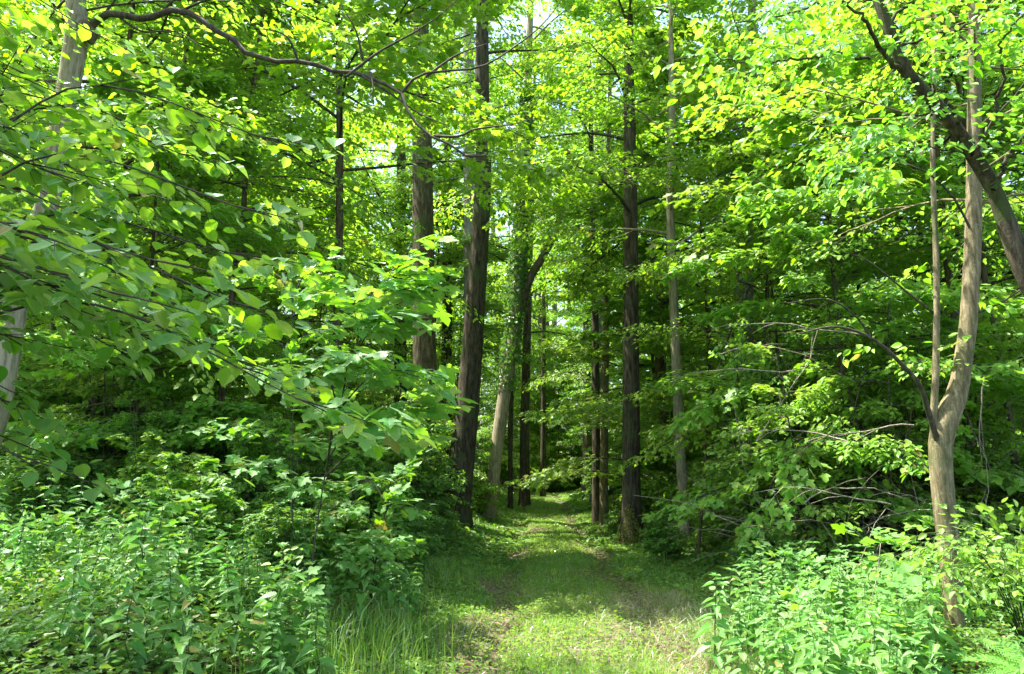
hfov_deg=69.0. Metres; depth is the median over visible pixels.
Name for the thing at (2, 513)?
bramble shoot
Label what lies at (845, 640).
sycamore seedling
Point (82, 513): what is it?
nettle
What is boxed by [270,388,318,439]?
hazel shrub
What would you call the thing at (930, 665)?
nettle
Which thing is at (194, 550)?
nettle
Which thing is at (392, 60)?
maple tree
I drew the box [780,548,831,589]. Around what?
sycamore seedling
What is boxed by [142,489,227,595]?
sycamore seedling
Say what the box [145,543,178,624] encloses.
nettle
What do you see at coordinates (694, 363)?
young beech
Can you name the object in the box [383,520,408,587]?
nettle
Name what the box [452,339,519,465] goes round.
young beech
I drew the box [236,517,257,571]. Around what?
nettle
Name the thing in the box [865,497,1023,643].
bramble bush
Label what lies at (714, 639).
nettle
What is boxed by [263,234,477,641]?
sycamore sapling
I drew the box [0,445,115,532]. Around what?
hazel shrub
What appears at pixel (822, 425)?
hazel shrub
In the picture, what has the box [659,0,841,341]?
tall beech
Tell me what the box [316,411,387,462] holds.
hazel shrub
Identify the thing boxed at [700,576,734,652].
nettle
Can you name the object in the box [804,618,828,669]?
nettle
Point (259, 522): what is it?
nettle
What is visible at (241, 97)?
maple tree
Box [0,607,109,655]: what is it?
fern
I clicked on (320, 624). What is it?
nettle
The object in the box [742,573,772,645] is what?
nettle
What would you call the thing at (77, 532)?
sycamore seedling
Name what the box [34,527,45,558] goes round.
nettle
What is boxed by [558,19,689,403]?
tall beech
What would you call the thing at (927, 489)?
hazel shrub
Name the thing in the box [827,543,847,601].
nettle
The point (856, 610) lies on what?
nettle
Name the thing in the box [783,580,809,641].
nettle
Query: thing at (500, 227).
tall beech
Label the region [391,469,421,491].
hazel shrub
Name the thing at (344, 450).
hazel shrub
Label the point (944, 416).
hornbeam tree
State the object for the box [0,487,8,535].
nettle
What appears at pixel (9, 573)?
nettle
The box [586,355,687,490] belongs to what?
young beech
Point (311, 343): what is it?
young beech
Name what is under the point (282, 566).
nettle
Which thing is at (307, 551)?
nettle
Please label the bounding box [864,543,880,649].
dry stalk
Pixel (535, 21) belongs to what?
sky
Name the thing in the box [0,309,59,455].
hazel shrub
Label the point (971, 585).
nettle
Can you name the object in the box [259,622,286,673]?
nettle
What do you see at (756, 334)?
young beech
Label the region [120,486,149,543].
nettle
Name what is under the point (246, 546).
nettle
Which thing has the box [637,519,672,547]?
hazel shrub
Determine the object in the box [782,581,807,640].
nettle
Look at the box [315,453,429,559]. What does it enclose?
hazel shrub
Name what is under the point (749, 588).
nettle
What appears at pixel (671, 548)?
hazel shrub
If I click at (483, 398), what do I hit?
young beech
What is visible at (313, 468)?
hazel shrub
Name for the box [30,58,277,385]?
young beech
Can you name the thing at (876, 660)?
nettle
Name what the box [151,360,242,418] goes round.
hazel shrub
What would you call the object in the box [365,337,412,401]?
young beech
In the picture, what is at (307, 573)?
nettle
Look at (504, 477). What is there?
hazel shrub
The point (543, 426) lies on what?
beech tree
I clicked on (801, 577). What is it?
nettle
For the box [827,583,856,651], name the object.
nettle
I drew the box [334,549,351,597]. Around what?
nettle
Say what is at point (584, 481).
hazel shrub
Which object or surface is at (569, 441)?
young beech
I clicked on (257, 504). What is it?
hazel shrub
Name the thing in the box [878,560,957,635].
sycamore seedling
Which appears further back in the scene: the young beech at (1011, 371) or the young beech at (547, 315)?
the young beech at (547, 315)
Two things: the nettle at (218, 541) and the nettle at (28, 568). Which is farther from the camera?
the nettle at (218, 541)
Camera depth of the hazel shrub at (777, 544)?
8.98 m
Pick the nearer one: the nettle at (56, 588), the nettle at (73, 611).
the nettle at (73, 611)
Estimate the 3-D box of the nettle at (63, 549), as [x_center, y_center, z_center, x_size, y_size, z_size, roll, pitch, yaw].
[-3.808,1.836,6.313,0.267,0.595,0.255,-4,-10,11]
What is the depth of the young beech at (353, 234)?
32.44 m
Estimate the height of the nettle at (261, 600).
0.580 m
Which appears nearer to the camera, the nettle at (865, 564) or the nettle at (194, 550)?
the nettle at (194, 550)
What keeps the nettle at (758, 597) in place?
on the ground at (515, 485)
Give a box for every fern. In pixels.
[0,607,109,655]
[944,637,1023,673]
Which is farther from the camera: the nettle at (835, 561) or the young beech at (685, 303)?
the young beech at (685, 303)
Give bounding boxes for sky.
[2,0,1023,453]
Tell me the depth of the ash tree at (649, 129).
14.93 m
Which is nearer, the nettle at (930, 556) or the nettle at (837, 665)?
the nettle at (837, 665)
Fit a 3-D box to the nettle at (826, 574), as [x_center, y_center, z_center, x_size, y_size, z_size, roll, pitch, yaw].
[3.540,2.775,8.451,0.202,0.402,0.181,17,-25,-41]
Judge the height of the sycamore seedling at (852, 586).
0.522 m
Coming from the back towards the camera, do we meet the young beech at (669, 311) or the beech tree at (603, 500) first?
the young beech at (669, 311)
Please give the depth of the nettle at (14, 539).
5.82 m
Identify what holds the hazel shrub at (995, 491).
on the ground at (515, 485)
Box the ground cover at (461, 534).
[0,465,1023,673]
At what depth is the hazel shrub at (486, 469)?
33.41 m
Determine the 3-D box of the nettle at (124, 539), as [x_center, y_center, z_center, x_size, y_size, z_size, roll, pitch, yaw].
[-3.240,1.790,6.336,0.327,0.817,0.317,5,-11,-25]
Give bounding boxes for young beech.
[0,0,269,377]
[0,0,388,400]
[0,0,484,514]
[0,5,128,365]
[0,52,333,491]
[0,109,111,387]
[6,10,172,383]
[17,127,290,440]
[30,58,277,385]
[105,199,346,421]
[161,196,356,406]
[231,140,412,412]
[247,217,412,410]
[261,264,403,425]
[268,249,388,412]
[323,152,525,433]
[326,258,407,401]
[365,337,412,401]
[373,326,454,422]
[382,270,541,472]
[382,286,504,457]
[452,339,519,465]
[455,315,533,440]
[479,281,563,483]
[480,312,562,452]
[480,323,559,455]
[489,300,579,444]
[501,240,725,509]
[502,337,609,487]
[506,298,577,447]
[507,357,573,469]
[514,310,582,454]
[514,381,581,485]
[533,372,582,462]
[547,323,647,459]
[565,263,731,502]
[581,288,699,466]
[583,355,669,468]
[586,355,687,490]
[592,54,1009,510]
[609,299,713,382]
[614,240,803,450]
[618,218,727,417]
[639,35,1023,567]
[649,202,835,460]
[652,199,915,500]
[652,265,823,465]
[666,292,791,491]
[694,0,1020,421]
[722,0,1023,489]
[727,0,1023,530]
[728,199,856,401]
[757,273,833,396]
[799,273,906,386]
[818,97,1023,406]
[876,0,1023,438]
[895,10,1023,421]
[920,243,1023,488]
[944,201,1023,487]
[983,172,1023,433]
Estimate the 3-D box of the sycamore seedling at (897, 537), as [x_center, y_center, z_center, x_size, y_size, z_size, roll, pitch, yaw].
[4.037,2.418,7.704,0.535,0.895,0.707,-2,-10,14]
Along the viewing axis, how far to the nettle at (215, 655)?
4.49 m
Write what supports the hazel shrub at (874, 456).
on the ground at (515, 485)
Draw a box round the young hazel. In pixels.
[696,291,780,554]
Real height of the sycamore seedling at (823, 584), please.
0.792 m
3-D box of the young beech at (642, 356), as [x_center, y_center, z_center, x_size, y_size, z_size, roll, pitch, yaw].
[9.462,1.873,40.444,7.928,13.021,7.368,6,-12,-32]
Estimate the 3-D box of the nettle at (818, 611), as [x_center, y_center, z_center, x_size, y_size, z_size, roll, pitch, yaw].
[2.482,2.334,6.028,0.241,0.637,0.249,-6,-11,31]
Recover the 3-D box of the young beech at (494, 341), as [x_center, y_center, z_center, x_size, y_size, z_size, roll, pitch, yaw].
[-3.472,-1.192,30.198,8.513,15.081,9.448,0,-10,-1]
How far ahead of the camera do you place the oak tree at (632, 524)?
15.55 m
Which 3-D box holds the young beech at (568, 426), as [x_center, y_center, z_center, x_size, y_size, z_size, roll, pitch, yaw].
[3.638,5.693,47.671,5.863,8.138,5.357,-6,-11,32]
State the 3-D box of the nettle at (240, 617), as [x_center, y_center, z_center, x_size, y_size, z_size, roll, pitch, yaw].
[-1.755,1.743,4.756,0.282,0.763,0.326,-6,-11,29]
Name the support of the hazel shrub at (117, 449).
on the ground at (515, 485)
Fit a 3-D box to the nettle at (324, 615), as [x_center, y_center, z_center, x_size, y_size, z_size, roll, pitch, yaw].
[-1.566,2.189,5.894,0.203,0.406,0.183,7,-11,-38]
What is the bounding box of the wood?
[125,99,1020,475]
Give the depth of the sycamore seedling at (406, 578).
7.93 m
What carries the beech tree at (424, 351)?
on the ground at (515, 485)
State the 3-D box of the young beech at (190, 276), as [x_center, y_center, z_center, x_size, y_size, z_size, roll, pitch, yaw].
[-7.371,-0.631,15.580,5.406,8.218,5.895,5,-11,-29]
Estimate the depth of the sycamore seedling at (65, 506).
8.27 m
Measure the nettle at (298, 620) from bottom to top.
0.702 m
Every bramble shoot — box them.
[0,509,40,557]
[214,502,240,556]
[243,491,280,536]
[251,543,307,635]
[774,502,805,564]
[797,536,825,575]
[888,532,944,617]
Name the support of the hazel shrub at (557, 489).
on the ground at (515, 485)
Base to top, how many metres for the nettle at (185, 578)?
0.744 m
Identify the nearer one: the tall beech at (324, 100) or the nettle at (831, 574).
the nettle at (831, 574)
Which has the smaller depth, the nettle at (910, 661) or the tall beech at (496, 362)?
the nettle at (910, 661)
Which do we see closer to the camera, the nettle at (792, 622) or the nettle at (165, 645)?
the nettle at (165, 645)
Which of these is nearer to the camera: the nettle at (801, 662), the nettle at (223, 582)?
the nettle at (801, 662)
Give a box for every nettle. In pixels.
[0,485,14,553]
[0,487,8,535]
[0,492,9,546]
[0,514,9,563]
[0,517,39,599]
[0,519,12,571]
[0,550,23,601]
[1,498,36,566]
[2,503,32,554]
[3,519,31,555]
[11,549,38,604]
[14,545,38,590]
[24,553,49,600]
[26,486,62,551]
[27,514,52,574]
[28,519,48,565]
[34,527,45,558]
[35,494,67,548]
[35,553,90,663]
[42,516,99,611]
[45,517,76,580]
[51,477,95,551]
[56,563,94,635]
[60,545,83,605]
[63,494,87,544]
[64,498,89,549]
[70,525,88,567]
[71,583,106,662]
[73,521,118,604]
[75,526,98,573]
[83,500,99,536]
[87,533,108,589]
[92,482,119,544]
[94,564,136,640]
[96,527,120,581]
[97,559,118,600]
[98,520,117,570]
[99,509,127,552]
[99,574,153,673]
[103,539,122,571]
[106,499,149,577]
[106,561,134,621]
[113,489,157,588]
[113,502,163,594]
[117,512,144,569]
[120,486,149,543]
[126,551,150,607]
[129,578,162,653]
[132,501,180,596]
[134,514,165,575]
[140,508,167,550]
[142,581,181,668]
[143,524,178,594]
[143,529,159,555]
[144,542,186,646]
[144,560,175,624]
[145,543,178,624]
[150,578,215,673]
[156,520,196,619]
[157,538,179,597]
[165,597,208,673]
[171,514,198,575]
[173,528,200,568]
[175,527,192,575]
[178,555,200,607]
[180,540,218,608]
[182,522,214,589]
[196,524,242,608]
[198,617,231,672]
[199,522,228,590]
[203,548,265,663]
[207,545,243,618]
[215,557,245,632]
[227,518,255,587]
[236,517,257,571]
[236,552,257,610]
[239,523,261,579]
[240,529,269,595]
[244,572,276,652]
[245,611,287,673]
[247,542,298,658]
[247,555,264,595]
[250,510,266,557]
[255,548,272,596]
[255,551,271,601]
[255,585,281,631]
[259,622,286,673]
[260,556,284,612]
[260,566,308,664]
[265,502,289,564]
[269,650,293,673]
[275,552,289,588]
[277,619,299,673]
[278,574,297,624]
[280,502,313,579]
[283,529,314,605]
[286,560,335,669]
[292,600,337,673]
[296,555,315,600]
[299,600,327,637]
[302,606,315,640]
[308,559,333,614]
[309,509,337,584]
[312,538,331,587]
[317,505,338,578]
[322,573,337,618]
[324,535,349,605]
[330,543,358,615]
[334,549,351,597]
[341,555,380,634]
[351,527,381,591]
[366,526,394,608]
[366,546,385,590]
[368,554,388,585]
[372,534,413,619]
[378,556,403,610]
[380,568,395,618]
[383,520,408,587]
[392,575,406,616]
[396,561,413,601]
[401,565,422,612]
[404,562,423,609]
[692,572,739,673]
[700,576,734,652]
[711,567,746,650]
[718,614,742,673]
[720,608,763,673]
[725,564,753,638]
[731,560,766,633]
[735,564,766,657]
[736,545,764,594]
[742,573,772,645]
[742,590,764,639]
[744,553,779,617]
[745,578,772,640]
[745,594,780,659]
[748,538,772,596]
[750,598,781,670]
[752,614,780,673]
[759,571,785,619]
[759,595,796,673]
[760,603,791,672]
[761,557,783,603]
[765,628,795,673]
[766,618,797,673]
[772,556,791,584]
[772,570,798,629]
[773,551,802,610]
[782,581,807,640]
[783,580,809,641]
[784,542,805,583]
[784,598,809,649]
[787,594,823,673]
[789,541,813,569]
[789,605,808,659]
[789,627,832,673]
[793,570,818,632]
[794,558,818,625]
[796,540,821,581]
[796,609,850,673]
[797,634,822,673]
[801,561,823,606]
[803,594,840,672]
[804,548,820,593]
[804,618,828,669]
[805,583,831,631]
[808,562,824,598]
[809,600,833,663]
[810,614,847,673]
[810,636,840,673]
[814,577,842,636]
[816,594,839,661]
[817,558,849,634]
[817,614,839,667]
[819,563,827,591]
[819,571,839,619]
[823,556,839,592]
[824,549,863,631]
[826,558,859,616]
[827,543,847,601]
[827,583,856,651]
[828,560,854,606]
[828,604,870,672]
[833,555,853,583]
[834,606,850,661]
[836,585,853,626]
[840,610,874,673]
[841,544,867,603]
[843,579,883,669]
[846,544,866,604]
[846,561,883,643]
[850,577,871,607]
[852,589,896,671]
[852,610,896,673]
[854,602,874,655]
[854,622,881,671]
[855,552,881,613]
[859,546,879,595]
[869,535,894,583]
[872,618,906,673]
[873,615,910,673]
[873,629,909,673]
[875,557,902,620]
[875,580,921,665]
[879,635,912,673]
[882,593,926,658]
[884,548,908,606]
[884,593,907,651]
[896,640,928,673]
[898,527,920,574]
[900,589,928,636]
[903,593,945,673]
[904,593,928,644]
[907,575,964,673]
[909,536,936,595]
[911,597,935,658]
[924,560,941,613]
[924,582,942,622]
[925,650,942,673]
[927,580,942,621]
[929,533,940,587]
[960,537,979,607]
[963,579,983,625]
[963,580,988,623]
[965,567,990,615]
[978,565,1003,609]
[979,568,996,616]
[983,563,1013,621]
[991,541,1022,601]
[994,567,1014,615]
[1005,627,1023,673]
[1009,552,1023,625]
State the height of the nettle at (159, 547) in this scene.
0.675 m
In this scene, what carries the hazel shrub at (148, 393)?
on the ground at (515, 485)
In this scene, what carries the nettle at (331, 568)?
on the ground at (515, 485)
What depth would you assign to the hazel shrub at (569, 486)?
40.63 m
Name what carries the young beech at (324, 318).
on the ground at (515, 485)
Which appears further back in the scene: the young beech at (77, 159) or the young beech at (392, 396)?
the young beech at (392, 396)
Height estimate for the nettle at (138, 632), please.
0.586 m
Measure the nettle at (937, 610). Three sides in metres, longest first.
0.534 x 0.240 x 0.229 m
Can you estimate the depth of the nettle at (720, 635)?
6.30 m
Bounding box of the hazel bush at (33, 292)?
[0,0,390,513]
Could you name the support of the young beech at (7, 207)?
on the ground at (515, 485)
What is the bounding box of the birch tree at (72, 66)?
[0,0,561,448]
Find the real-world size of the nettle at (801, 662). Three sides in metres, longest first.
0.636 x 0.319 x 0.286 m
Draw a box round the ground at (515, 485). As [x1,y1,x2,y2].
[0,483,1022,673]
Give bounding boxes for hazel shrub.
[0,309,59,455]
[0,434,56,508]
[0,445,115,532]
[6,325,117,443]
[16,353,46,421]
[20,304,174,459]
[28,318,183,512]
[34,372,144,486]
[43,391,163,484]
[69,426,155,499]
[85,388,201,520]
[87,431,223,554]
[89,326,215,401]
[116,376,284,518]
[133,453,251,577]
[139,378,179,449]
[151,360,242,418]
[168,359,268,419]
[174,380,219,393]
[196,419,274,488]
[199,357,256,402]
[221,403,308,533]
[222,500,339,579]
[238,388,284,420]
[240,483,343,546]
[244,439,325,515]
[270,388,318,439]
[270,428,355,522]
[289,386,365,433]
[297,427,368,522]
[299,483,372,579]
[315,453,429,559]
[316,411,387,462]
[335,445,431,521]
[339,371,402,470]
[344,401,397,466]
[358,523,411,575]
[379,445,467,511]
[385,363,480,519]
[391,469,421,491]
[393,516,445,571]
[394,500,449,551]
[424,498,459,539]
[441,499,457,516]
[443,414,504,512]
[481,444,515,480]
[481,461,488,474]
[529,441,563,488]
[530,440,565,492]
[530,460,555,491]
[551,454,581,487]
[553,467,577,490]
[580,451,612,490]
[584,465,621,498]
[602,507,621,539]
[608,434,621,458]
[608,439,651,498]
[617,436,696,500]
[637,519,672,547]
[640,464,676,518]
[641,495,669,527]
[641,525,694,563]
[683,351,818,551]
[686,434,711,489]
[697,342,929,562]
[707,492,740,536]
[729,344,900,539]
[734,530,807,579]
[742,514,824,576]
[746,468,880,548]
[770,388,924,567]
[776,273,1023,572]
[856,464,983,565]
[858,303,1023,557]
[928,358,1022,495]
[954,409,1023,546]
[955,465,1022,547]
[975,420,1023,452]
[982,399,1023,499]
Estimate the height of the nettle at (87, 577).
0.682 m
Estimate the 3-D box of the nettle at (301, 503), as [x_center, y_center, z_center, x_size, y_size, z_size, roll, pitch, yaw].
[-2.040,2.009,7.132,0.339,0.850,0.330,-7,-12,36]
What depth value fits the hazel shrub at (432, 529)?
11.61 m
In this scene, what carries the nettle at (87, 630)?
on the ground at (515, 485)
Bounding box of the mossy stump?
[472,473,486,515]
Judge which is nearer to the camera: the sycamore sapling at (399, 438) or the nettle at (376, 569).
the sycamore sapling at (399, 438)
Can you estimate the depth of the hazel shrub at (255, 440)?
12.04 m
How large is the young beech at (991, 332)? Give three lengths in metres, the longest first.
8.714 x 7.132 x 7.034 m
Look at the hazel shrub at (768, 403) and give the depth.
12.12 m
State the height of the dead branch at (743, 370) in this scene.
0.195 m
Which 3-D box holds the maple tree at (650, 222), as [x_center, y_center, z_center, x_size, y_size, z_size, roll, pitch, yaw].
[4.873,-1.858,18.217,8.299,13.169,8.804,6,-12,-40]
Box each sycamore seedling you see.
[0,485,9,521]
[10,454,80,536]
[26,509,79,577]
[50,518,95,576]
[75,479,146,555]
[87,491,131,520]
[131,547,185,627]
[135,490,219,566]
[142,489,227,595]
[232,566,330,673]
[329,533,379,606]
[383,550,419,599]
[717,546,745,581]
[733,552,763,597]
[752,540,802,606]
[766,577,843,668]
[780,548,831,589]
[809,628,868,673]
[816,581,856,636]
[830,522,926,623]
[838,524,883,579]
[862,560,947,659]
[863,573,967,673]
[877,527,930,599]
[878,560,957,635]
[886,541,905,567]
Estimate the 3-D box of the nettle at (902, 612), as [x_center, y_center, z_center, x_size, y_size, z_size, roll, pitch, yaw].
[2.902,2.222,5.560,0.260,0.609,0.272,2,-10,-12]
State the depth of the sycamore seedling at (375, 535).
6.92 m
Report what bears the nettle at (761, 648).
on the ground at (515, 485)
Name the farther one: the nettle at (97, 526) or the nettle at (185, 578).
the nettle at (97, 526)
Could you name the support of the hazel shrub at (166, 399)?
on the ground at (515, 485)
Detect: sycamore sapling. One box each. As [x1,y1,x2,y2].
[186,199,357,579]
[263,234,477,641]
[287,447,434,611]
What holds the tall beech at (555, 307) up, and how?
on the ground at (515, 485)
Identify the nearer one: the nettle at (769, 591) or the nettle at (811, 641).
the nettle at (811, 641)
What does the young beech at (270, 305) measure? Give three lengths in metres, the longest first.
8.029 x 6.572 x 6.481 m
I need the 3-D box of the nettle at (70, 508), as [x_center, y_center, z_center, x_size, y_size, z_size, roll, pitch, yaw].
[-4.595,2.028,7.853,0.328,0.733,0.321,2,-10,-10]
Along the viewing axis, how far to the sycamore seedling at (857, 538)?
9.17 m
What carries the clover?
on the path
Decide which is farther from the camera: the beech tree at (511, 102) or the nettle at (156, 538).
the beech tree at (511, 102)
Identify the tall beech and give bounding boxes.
[125,6,326,386]
[128,0,374,326]
[225,0,372,420]
[278,7,411,284]
[281,57,409,344]
[320,1,536,402]
[352,9,561,454]
[407,163,506,418]
[436,273,517,410]
[456,127,560,485]
[490,208,553,460]
[492,218,580,447]
[493,238,576,403]
[494,0,709,502]
[502,199,582,443]
[503,13,690,491]
[531,199,582,400]
[534,0,807,467]
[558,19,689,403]
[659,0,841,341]
[829,189,920,343]
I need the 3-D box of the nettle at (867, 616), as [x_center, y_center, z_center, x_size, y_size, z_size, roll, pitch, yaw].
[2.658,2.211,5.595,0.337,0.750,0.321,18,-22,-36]
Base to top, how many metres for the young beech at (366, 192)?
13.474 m
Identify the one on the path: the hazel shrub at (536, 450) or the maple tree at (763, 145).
the hazel shrub at (536, 450)
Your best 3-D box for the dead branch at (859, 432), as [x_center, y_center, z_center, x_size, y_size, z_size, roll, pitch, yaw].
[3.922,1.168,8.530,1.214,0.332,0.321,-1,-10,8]
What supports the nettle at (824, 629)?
on the ground at (515, 485)
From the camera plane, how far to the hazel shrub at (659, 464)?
20.21 m
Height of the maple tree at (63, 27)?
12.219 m
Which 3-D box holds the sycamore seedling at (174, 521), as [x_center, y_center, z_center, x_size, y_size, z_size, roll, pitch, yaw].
[-3.096,1.841,6.817,0.645,0.938,0.736,-23,-23,37]
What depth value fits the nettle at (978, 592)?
7.43 m
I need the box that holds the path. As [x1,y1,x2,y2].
[431,491,738,673]
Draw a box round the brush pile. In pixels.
[635,397,1022,578]
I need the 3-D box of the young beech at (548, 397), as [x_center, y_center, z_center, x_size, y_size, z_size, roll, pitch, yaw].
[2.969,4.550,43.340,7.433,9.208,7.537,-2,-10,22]
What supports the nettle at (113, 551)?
on the ground at (515, 485)
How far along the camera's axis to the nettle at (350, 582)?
6.60 m
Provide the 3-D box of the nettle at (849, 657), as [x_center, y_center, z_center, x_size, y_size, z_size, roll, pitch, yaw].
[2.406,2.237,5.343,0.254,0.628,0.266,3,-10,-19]
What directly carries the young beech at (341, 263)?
on the ground at (515, 485)
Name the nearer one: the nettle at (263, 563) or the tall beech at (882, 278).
the nettle at (263, 563)
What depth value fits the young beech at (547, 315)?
51.13 m
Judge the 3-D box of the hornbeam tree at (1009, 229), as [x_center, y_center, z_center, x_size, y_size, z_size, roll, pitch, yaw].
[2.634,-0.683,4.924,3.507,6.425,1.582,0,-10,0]
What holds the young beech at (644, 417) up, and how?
on the ground at (515, 485)
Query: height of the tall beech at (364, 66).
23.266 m
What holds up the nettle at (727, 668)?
on the path
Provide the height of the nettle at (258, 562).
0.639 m
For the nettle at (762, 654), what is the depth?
5.45 m
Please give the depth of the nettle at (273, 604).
5.03 m
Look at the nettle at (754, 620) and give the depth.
6.12 m
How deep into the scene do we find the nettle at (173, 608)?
4.77 m
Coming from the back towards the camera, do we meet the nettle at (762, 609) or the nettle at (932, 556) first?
the nettle at (932, 556)
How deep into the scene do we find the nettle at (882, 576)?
6.93 m
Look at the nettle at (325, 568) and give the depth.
6.94 m
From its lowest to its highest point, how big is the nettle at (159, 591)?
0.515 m
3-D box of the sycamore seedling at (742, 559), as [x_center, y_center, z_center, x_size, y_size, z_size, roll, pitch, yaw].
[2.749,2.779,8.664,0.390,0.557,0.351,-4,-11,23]
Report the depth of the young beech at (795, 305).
27.27 m
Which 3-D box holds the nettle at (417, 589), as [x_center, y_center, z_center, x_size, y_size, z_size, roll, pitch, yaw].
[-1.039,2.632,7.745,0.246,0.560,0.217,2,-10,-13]
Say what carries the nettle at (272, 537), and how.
on the ground at (515, 485)
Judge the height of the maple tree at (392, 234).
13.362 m
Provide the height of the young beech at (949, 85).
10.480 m
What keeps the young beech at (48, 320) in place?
on the ground at (515, 485)
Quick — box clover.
[61,530,866,673]
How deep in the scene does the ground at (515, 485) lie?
5.48 m
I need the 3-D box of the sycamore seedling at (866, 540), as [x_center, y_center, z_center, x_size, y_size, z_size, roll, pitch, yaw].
[3.403,2.210,6.736,0.691,1.043,0.784,3,-10,-19]
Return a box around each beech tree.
[310,0,553,469]
[353,0,605,494]
[405,0,634,528]
[433,27,622,506]
[436,104,622,508]
[486,153,590,496]
[487,0,702,522]
[508,0,734,524]
[599,0,895,540]
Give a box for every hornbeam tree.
[650,0,1023,295]
[733,0,1023,632]
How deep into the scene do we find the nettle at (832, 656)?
4.76 m
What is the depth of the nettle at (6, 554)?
6.64 m
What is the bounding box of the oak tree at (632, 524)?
[463,0,825,546]
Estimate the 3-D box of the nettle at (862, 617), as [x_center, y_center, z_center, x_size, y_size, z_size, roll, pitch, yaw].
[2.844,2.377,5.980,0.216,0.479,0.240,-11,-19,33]
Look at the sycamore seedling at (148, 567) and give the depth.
5.16 m
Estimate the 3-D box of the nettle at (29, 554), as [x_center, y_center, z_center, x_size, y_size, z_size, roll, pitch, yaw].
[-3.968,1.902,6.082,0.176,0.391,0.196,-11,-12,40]
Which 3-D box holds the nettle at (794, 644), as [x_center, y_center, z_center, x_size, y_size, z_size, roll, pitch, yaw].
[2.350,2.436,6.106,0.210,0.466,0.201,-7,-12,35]
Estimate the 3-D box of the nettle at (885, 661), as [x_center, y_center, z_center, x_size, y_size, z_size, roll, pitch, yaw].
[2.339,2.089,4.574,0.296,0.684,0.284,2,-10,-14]
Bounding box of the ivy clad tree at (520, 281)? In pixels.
[403,0,654,519]
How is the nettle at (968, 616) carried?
on the ground at (515, 485)
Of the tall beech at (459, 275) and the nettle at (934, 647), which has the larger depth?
the tall beech at (459, 275)
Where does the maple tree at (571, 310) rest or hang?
on the ground at (515, 485)
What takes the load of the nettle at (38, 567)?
on the ground at (515, 485)
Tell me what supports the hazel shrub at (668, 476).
on the ground at (515, 485)
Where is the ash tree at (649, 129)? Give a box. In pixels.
[504,0,807,544]
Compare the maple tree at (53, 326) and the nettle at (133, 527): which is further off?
the maple tree at (53, 326)
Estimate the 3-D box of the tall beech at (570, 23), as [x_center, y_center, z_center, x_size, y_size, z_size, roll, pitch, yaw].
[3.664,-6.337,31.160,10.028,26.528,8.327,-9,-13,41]
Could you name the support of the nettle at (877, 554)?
on the ground at (515, 485)
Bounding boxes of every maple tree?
[0,0,152,216]
[0,0,330,390]
[0,0,349,447]
[2,0,296,339]
[32,0,603,480]
[42,1,378,336]
[186,90,461,368]
[314,146,541,366]
[494,142,732,422]
[529,17,926,508]
[530,283,654,386]
[552,231,649,400]
[645,0,1023,556]
[735,5,1023,488]
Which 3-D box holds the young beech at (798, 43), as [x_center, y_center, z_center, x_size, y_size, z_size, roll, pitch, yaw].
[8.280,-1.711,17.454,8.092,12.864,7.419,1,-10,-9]
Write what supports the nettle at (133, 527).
on the ground at (515, 485)
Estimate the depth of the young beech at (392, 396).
38.92 m
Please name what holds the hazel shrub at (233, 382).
on the ground at (515, 485)
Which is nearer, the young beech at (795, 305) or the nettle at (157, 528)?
the nettle at (157, 528)
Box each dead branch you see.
[674,368,795,385]
[713,323,859,334]
[719,427,846,451]
[721,344,831,367]
[755,487,890,507]
[756,330,817,440]
[798,423,913,453]
[803,478,924,509]
[965,378,991,486]
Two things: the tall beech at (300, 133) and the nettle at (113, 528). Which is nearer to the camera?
the nettle at (113, 528)
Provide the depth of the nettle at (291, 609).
5.80 m
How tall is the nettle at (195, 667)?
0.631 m
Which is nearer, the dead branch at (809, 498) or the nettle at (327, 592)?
the nettle at (327, 592)
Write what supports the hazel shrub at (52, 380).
on the ground at (515, 485)
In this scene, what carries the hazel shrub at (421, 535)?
on the ground at (515, 485)
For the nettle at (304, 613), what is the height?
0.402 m
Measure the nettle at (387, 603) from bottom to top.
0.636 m
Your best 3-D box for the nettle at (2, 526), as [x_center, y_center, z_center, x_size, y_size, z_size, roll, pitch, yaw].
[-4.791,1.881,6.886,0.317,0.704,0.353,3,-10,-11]
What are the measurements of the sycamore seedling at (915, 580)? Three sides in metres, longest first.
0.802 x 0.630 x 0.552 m
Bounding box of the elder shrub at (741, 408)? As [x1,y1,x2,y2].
[704,302,920,529]
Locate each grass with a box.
[170,484,951,673]
[185,564,510,673]
[518,583,855,673]
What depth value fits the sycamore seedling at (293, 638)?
4.77 m
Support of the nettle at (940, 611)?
on the ground at (515, 485)
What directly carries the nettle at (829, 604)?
on the ground at (515, 485)
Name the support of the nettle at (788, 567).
on the ground at (515, 485)
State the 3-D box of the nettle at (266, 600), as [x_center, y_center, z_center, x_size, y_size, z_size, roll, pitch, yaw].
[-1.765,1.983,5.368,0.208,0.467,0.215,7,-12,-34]
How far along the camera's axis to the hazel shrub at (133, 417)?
9.47 m
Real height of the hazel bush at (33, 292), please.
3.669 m

